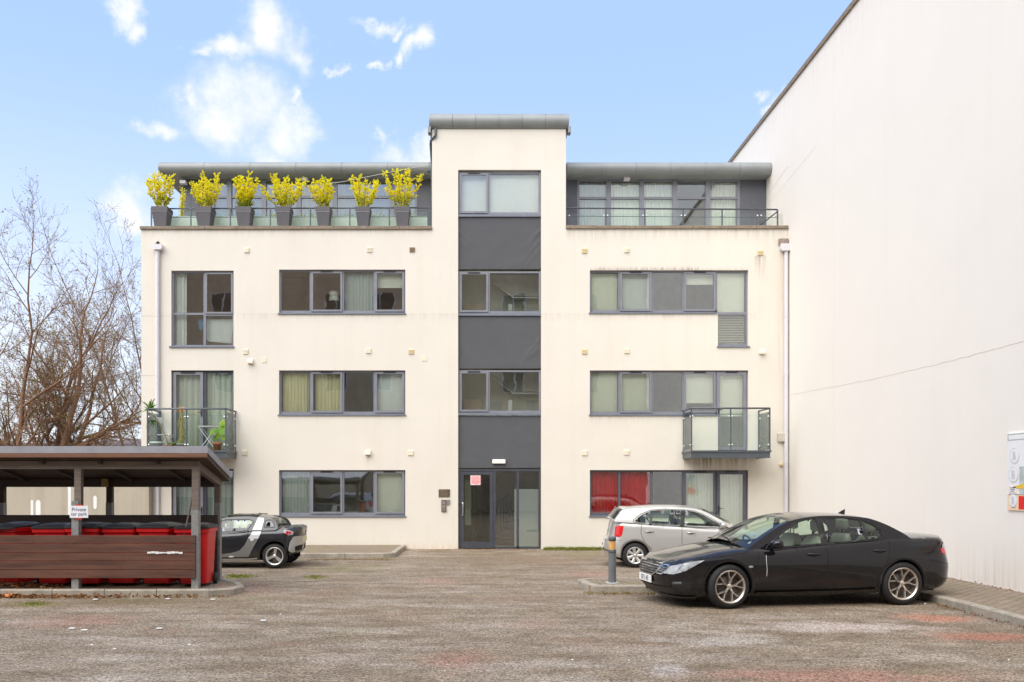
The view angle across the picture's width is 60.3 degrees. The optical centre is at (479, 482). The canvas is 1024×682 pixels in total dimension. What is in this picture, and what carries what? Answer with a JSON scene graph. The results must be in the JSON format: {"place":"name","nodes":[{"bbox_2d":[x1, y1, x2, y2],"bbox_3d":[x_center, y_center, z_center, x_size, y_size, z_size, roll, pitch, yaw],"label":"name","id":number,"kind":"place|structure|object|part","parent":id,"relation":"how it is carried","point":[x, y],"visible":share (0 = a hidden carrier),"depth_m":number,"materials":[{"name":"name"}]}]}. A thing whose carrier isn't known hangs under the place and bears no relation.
{"place":"outdoors","nodes":[
{"label":"outdoors","id":0,"kind":"place"},
{"bbox_2d":[5,439,140,445],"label":"hill","id":1,"kind":"structure","parent":0,"point":[128,442],"depth_m":499.84,"materials":[{"name":"brown plant"}]},
{"bbox_2d":[0,580,235,588],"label":"paving","id":2,"kind":"structure","parent":0,"point":[171,585],"depth_m":15.08,"materials":[{"name":"grey concrete"}]},
{"bbox_2d":[0,521,40,582],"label":"wheelie bin","id":3,"kind":"object","parent":2,"relation":"on","point":[17,528],"visible":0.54,"depth_m":14.93,"materials":[{"name":"red plastic"}]},
{"bbox_2d":[31,522,70,582],"bbox_3d":[-7.258,1.234,15.136,0.590,1.069,0.797,0,0,-3],"label":"wheelie bin","id":4,"kind":"object","parent":2,"relation":"on","point":[57,528],"visible":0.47,"depth_m":14.80,"materials":[{"name":"red plastic"}]},
{"bbox_2d":[64,522,115,583],"bbox_3d":[-6.664,1.228,15.097,0.590,1.080,0.797,0,0,2],"label":"wheelie bin","id":5,"kind":"object","parent":2,"relation":"on","point":[91,528],"visible":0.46,"depth_m":14.80,"materials":[{"name":"red plastic"}]},
{"bbox_2d":[0,446,230,588],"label":"bin shelter","id":6,"kind":"object","parent":2,"relation":"on","point":[80,468],"visible":0.96,"depth_m":14.50,"materials":[{"name":"brown wood"}]},
{"bbox_2d":[70,505,87,518],"bbox_3d":[-6.606,0.487,14.498,0.303,0.238,0.013,0,0,0],"label":"car park sign","id":7,"kind":"object","parent":6,"relation":"attached to","point":[78,511],"visible":1,"depth_m":14.49,"materials":[{"name":"white"}]},
{"bbox_2d":[101,479,108,486],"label":"timber block","id":8,"kind":"structure","parent":6,"relation":"attached to","point":[104,482],"depth_m":15.72,"materials":[{"name":"brown wood"}]},
{"bbox_2d":[184,497,191,534],"bbox_3d":[-4.851,0.491,14.685,0.271,0.779,0.031,0,0,33],"label":"broom handle","id":9,"kind":"object","parent":6,"relation":"attached to","point":[188,513],"visible":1,"depth_m":14.68,"materials":[{"name":"grey metal"}]},
{"bbox_2d":[100,522,144,582],"bbox_3d":[-6.107,1.234,15.177,0.590,1.069,0.797,0,0,-2],"label":"wheelie bin","id":10,"kind":"object","parent":2,"relation":"on","point":[125,528],"visible":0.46,"depth_m":14.89,"materials":[{"name":"red plastic"}]},
{"bbox_2d":[135,522,182,582],"bbox_3d":[-5.478,1.228,15.136,0.590,1.080,0.797,0,0,3],"label":"wheelie bin","id":11,"kind":"object","parent":2,"relation":"on","point":[158,528],"visible":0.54,"depth_m":14.81,"materials":[{"name":"red plastic"}]},
{"bbox_2d":[173,523,217,583],"bbox_3d":[-4.859,1.234,15.097,0.590,1.069,0.797,0,0,-4],"label":"wheelie bin","id":12,"kind":"object","parent":2,"relation":"on","point":[208,538],"visible":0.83,"depth_m":14.86,"materials":[{"name":"red plastic"}]},
{"bbox_2d":[300,545,399,552],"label":"paving","id":13,"kind":"structure","parent":0,"point":[348,548],"depth_m":23.47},
{"bbox_2d":[0,0,851,442],"label":"sky","id":14,"kind":"structure","parent":0,"point":[95,94],"materials":[{"name":"blue"}]},
{"bbox_2d":[0,548,1023,681],"bbox_3d":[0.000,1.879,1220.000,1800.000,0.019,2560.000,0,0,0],"label":"ground","id":15,"kind":"structure","parent":0,"point":[472,615],"depth_m":11.02,"materials":[{"name":"grey asphalt"}]},
{"bbox_2d":[0,167,140,445],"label":"bare tree","id":16,"kind":"object","parent":15,"relation":"on","point":[112,360],"visible":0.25,"depth_m":36.59,"materials":[{"name":"brown plant"}]},
{"bbox_2d":[0,175,140,445],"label":"bare tree","id":17,"kind":"object","parent":15,"relation":"on","point":[60,414],"visible":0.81,"depth_m":28.11,"materials":[{"name":"brown plant"}]},
{"bbox_2d":[7,487,151,514],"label":"boundary wall","id":18,"kind":"structure","parent":15,"relation":"on","point":[58,500],"depth_m":24.46,"materials":[{"name":"beige paint"}]},
{"bbox_2d":[0,578,243,597],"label":"kerb","id":19,"kind":"structure","parent":15,"relation":"on","point":[238,588],"depth_m":14.42,"materials":[{"name":"concrete"}]},
{"bbox_2d":[222,513,306,567],"bbox_3d":[-5.570,1.291,19.940,3.243,1.178,1.776,0,0,0],"label":"dark roadster car","id":20,"kind":"object","parent":15,"relation":"on","point":[273,541],"visible":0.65,"depth_m":19.24,"materials":[{"name":"paint"}]},
{"bbox_3d":[-4.610,0.903,19.288,0.178,0.131,0.073,0,0,0],"label":"side window","id":21,"kind":"part","parent":20,"relation":"part of","materials":[{"name":"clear glass"}]},
{"bbox_3d":[-4.610,0.903,20.592,0.178,0.131,0.073,0,0,0],"label":"side window","id":22,"kind":"part","parent":20,"relation":"part of","materials":[{"name":"glass"}]},
{"bbox_2d":[18,546,655,604],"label":"moss tufts","id":23,"kind":"object","parent":15,"relation":"on","point":[555,548],"visible":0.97,"depth_m":17.82,"materials":[{"name":"green plant"}]},
{"bbox_2d":[298,545,405,557],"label":"kerb","id":24,"kind":"structure","parent":15,"relation":"on","point":[397,551],"depth_m":21.84,"materials":[{"name":"concrete"}]},
{"bbox_2d":[140,114,789,548],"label":"apartment building","id":25,"kind":"structure","parent":15,"relation":"on","point":[534,330],"depth_m":24.81,"materials":[{"name":"beige paint"}]},
{"bbox_2d":[138,399,174,445],"bbox_3d":[-8.961,-1.581,24.196,1.031,1.430,0.763,0,0,0],"label":"dracaena plant","id":26,"kind":"object","parent":25,"relation":"on","point":[150,405],"visible":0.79,"depth_m":24.21,"materials":[{"name":"green plant"}]},
{"bbox_2d":[150,442,162,445],"bbox_3d":[-8.834,-0.986,24.012,0.336,0.240,0.336,0,0,0],"label":"white pot","id":27,"kind":"object","parent":25,"relation":"on","point":[156,443],"visible":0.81,"depth_m":23.89,"materials":[{"name":"ceramic"}]},
{"bbox_2d":[144,170,175,225],"bbox_3d":[-9.079,-8.008,24.966,0.855,1.571,0.626,0,0,-24],"label":"planter shrub","id":28,"kind":"object","parent":25,"relation":"on","point":[162,214],"visible":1,"depth_m":24.86,"materials":[{"name":"yellow plant"}]},
{"bbox_2d":[156,417,174,444],"bbox_3d":[-8.734,-1.340,24.512,0.458,0.960,0.362,0,0,0],"label":"folding chair","id":29,"kind":"object","parent":25,"relation":"on","point":[160,419],"visible":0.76,"depth_m":24.54,"materials":[{"name":"white metal"}]},
{"bbox_2d":[176,405,185,445],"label":"potted plant","id":30,"kind":"object","parent":25,"relation":"on","point":[181,443],"visible":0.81,"depth_m":24.18,"materials":[{"name":"green plant"}]},
{"bbox_2d":[178,186,186,215],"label":"terrace shrub","id":31,"kind":"object","parent":25,"relation":"on","point":[182,197],"visible":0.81,"depth_m":25.71,"materials":[{"name":"yellow plant"}]},
{"bbox_2d":[169,271,233,347],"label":"window","id":32,"kind":"structure","parent":25,"relation":"in","point":[202,301],"depth_m":25.08,"materials":[{"name":"grey glass"}]},
{"bbox_2d":[172,371,233,450],"bbox_3d":[-7.827,-2.007,24.971,1.756,2.297,0.305,0,0,0],"label":"balcony door","id":33,"kind":"structure","parent":25,"relation":"in","point":[190,389],"depth_m":25.04,"materials":[{"name":"glass"}]},
{"bbox_2d":[172,469,233,528],"bbox_3d":[-7.827,0.759,24.971,1.756,2.267,0.305,0,0,0],"label":"patio door","id":34,"kind":"structure","parent":25,"relation":"in","point":[181,496],"depth_m":25.04,"materials":[{"name":"grey glass"}]},
{"bbox_2d":[189,170,224,225],"bbox_3d":[-7.783,-8.039,24.976,0.945,1.634,0.843,0,0,0],"label":"planter shrub","id":35,"kind":"object","parent":25,"relation":"on","point":[205,213],"visible":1,"depth_m":24.84,"materials":[{"name":"yellow plant"}]},
{"bbox_2d":[198,426,218,446],"bbox_3d":[-7.510,-1.203,24.392,0.600,0.686,0.600,0,0,0],"label":"folding table","id":36,"kind":"object","parent":25,"relation":"on","point":[202,427],"visible":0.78,"depth_m":24.24,"materials":[{"name":"white metal"}]},
{"bbox_2d":[210,420,224,449],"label":"broadleaf plant","id":37,"kind":"object","parent":25,"relation":"on","point":[219,431],"visible":0.91,"depth_m":24.07,"materials":[{"name":"green plant"}]},
{"bbox_2d":[232,171,260,225],"bbox_3d":[-6.613,-8.032,25.021,0.767,1.620,0.733,0,0,0],"label":"planter shrub","id":38,"kind":"object","parent":25,"relation":"on","point":[245,211],"visible":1,"depth_m":24.82,"materials":[{"name":"yellow plant"}]},
{"bbox_2d":[260,173,309,225],"bbox_3d":[-5.566,-7.980,24.866,1.392,1.516,0.981,0,0,0],"label":"planter shrub","id":39,"kind":"object","parent":25,"relation":"on","point":[284,213],"visible":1,"depth_m":24.82,"materials":[{"name":"yellow plant"}]},
{"bbox_2d":[212,179,416,215],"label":"penthouse window","id":40,"kind":"structure","parent":25,"relation":"in","point":[343,196],"depth_m":26.83,"materials":[{"name":"grey glass"}]},
{"bbox_2d":[307,175,335,225],"bbox_3d":[-4.514,-7.946,24.967,0.822,1.448,0.800,0,0,0],"label":"planter shrub","id":41,"kind":"object","parent":25,"relation":"on","point":[324,213],"visible":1,"depth_m":24.82,"materials":[{"name":"yellow plant"}]},
{"bbox_2d":[278,270,405,313],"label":"window","id":42,"kind":"structure","parent":25,"relation":"in","point":[301,291],"depth_m":25.07,"materials":[{"name":"glass"}]},
{"bbox_2d":[278,371,405,415],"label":"window","id":43,"kind":"structure","parent":25,"relation":"in","point":[302,393],"depth_m":25.05,"materials":[{"name":"glass"}]},
{"bbox_2d":[280,470,405,516],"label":"window","id":44,"kind":"structure","parent":25,"relation":"in","point":[303,493],"depth_m":25.06,"materials":[{"name":"glass"}]},
{"bbox_2d":[348,174,380,225],"bbox_3d":[-3.244,-7.939,24.947,0.942,1.434,0.910,0,0,0],"label":"planter shrub","id":45,"kind":"object","parent":25,"relation":"on","point":[363,212],"visible":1,"depth_m":24.80,"materials":[{"name":"yellow plant"}]},
{"bbox_2d":[381,167,423,226],"bbox_3d":[-2.177,-8.053,24.868,1.193,1.662,0.830,0,0,0],"label":"planter shrub","id":46,"kind":"object","parent":25,"relation":"on","point":[403,213],"visible":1,"depth_m":24.82,"materials":[{"name":"yellow plant"}]},
{"bbox_2d":[470,475,480,484],"bbox_3d":[-0.116,-0.060,24.855,0.310,0.271,0.006,0,0,0],"label":"notice","id":47,"kind":"object","parent":25,"relation":"attached to","point":[475,479],"visible":1,"depth_m":24.85,"materials":[{"name":"pink paper"}]},
{"bbox_2d":[460,472,492,547],"bbox_3d":[-0.094,0.772,24.858,0.920,2.156,0.149,0,0,0],"label":"entrance door","id":48,"kind":"structure","parent":25,"relation":"in","point":[463,544],"depth_m":24.86,"materials":[{"name":"grey metal"}]},
{"bbox_2d":[458,172,540,216],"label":"window","id":49,"kind":"structure","parent":25,"relation":"in","point":[480,194],"depth_m":25.04,"materials":[{"name":"white glass"}]},
{"bbox_2d":[458,269,540,315],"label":"window","id":50,"kind":"structure","parent":25,"relation":"in","point":[481,292],"depth_m":25.76,"materials":[{"name":"glass"}]},
{"bbox_2d":[458,369,540,415],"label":"window","id":51,"kind":"structure","parent":25,"relation":"in","point":[481,392],"depth_m":25.91,"materials":[{"name":"glass"}]},
{"bbox_2d":[577,180,739,225],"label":"penthouse window","id":52,"kind":"structure","parent":25,"relation":"in","point":[608,194],"depth_m":26.84,"materials":[{"name":"grey glass"}]},
{"bbox_2d":[589,371,746,449],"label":"window","id":53,"kind":"structure","parent":25,"relation":"in","point":[612,393],"depth_m":25.04,"materials":[{"name":"grey glass"}]},
{"bbox_2d":[589,470,746,527],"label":"window","id":54,"kind":"structure","parent":25,"relation":"in","point":[723,493],"depth_m":25.06,"materials":[{"name":"glass"}]},
{"bbox_2d":[589,271,749,346],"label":"window","id":55,"kind":"structure","parent":25,"relation":"in","point":[722,293],"depth_m":25.04,"materials":[{"name":"grey glass"}]},
{"bbox_2d":[0,549,1023,628],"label":"fallen leaves","id":56,"kind":"object","parent":15,"relation":"on","point":[21,595],"visible":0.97,"depth_m":14.37,"materials":[{"name":"brown plant"}]},
{"bbox_2d":[68,598,1009,670],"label":"litter specks","id":57,"kind":"object","parent":15,"relation":"on","point":[214,599],"visible":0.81,"depth_m":11.21,"materials":[{"name":"white paint"}]},
{"bbox_2d":[577,578,653,592],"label":"kerb","id":58,"kind":"structure","parent":15,"relation":"on","point":[584,584],"depth_m":15.02,"materials":[{"name":"concrete"}]},
{"bbox_2d":[602,504,761,567],"bbox_3d":[4.659,1.190,20.026,3.721,1.379,1.910,0,0,2],"label":"silver hatchback car","id":59,"kind":"object","parent":15,"relation":"on","point":[639,539],"visible":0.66,"depth_m":19.33,"materials":[{"name":"paint"}]},
{"bbox_2d":[639,509,948,608],"bbox_3d":[4.983,1.157,14.126,4.862,1.445,2.078,0,0,-8],"label":"black saloon car","id":60,"kind":"object","parent":15,"relation":"on","point":[844,553],"visible":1,"depth_m":13.35,"materials":[{"name":"paint"}]},
{"bbox_2d":[728,0,1023,592],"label":"neighbouring building","id":61,"kind":"structure","parent":15,"relation":"on","point":[885,138],"depth_m":17.81,"materials":[{"name":"white paint"}]},
{"bbox_2d":[1007,432,1023,493],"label":"site sign","id":62,"kind":"object","parent":61,"relation":"attached to","point":[1015,463],"visible":1,"depth_m":14.22,"materials":[{"name":"grey plastic"}]},
{"bbox_2d":[1008,494,1023,510],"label":"warning sign","id":63,"kind":"object","parent":61,"relation":"attached to","point":[1016,502],"visible":1,"depth_m":14.22,"materials":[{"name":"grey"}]},
{"bbox_2d":[917,591,1023,626],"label":"kerb","id":64,"kind":"structure","parent":15,"relation":"on","point":[998,614],"depth_m":12.58,"materials":[{"name":"concrete"}]},
{"bbox_2d":[587,579,651,591],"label":"paving","id":65,"kind":"structure","parent":0,"point":[622,581],"depth_m":15.55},
{"bbox_2d":[605,536,619,583],"bbox_3d":[2.323,1.355,15.452,0.256,0.829,0.256,0,0,0],"label":"bollard light","id":66,"kind":"object","parent":65,"relation":"on","point":[612,561],"visible":1,"depth_m":15.40,"materials":[{"name":"grey metal"}]},
{"bbox_2d":[924,577,1023,614],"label":"pavement","id":67,"kind":"structure","parent":0,"point":[998,598],"depth_m":13.85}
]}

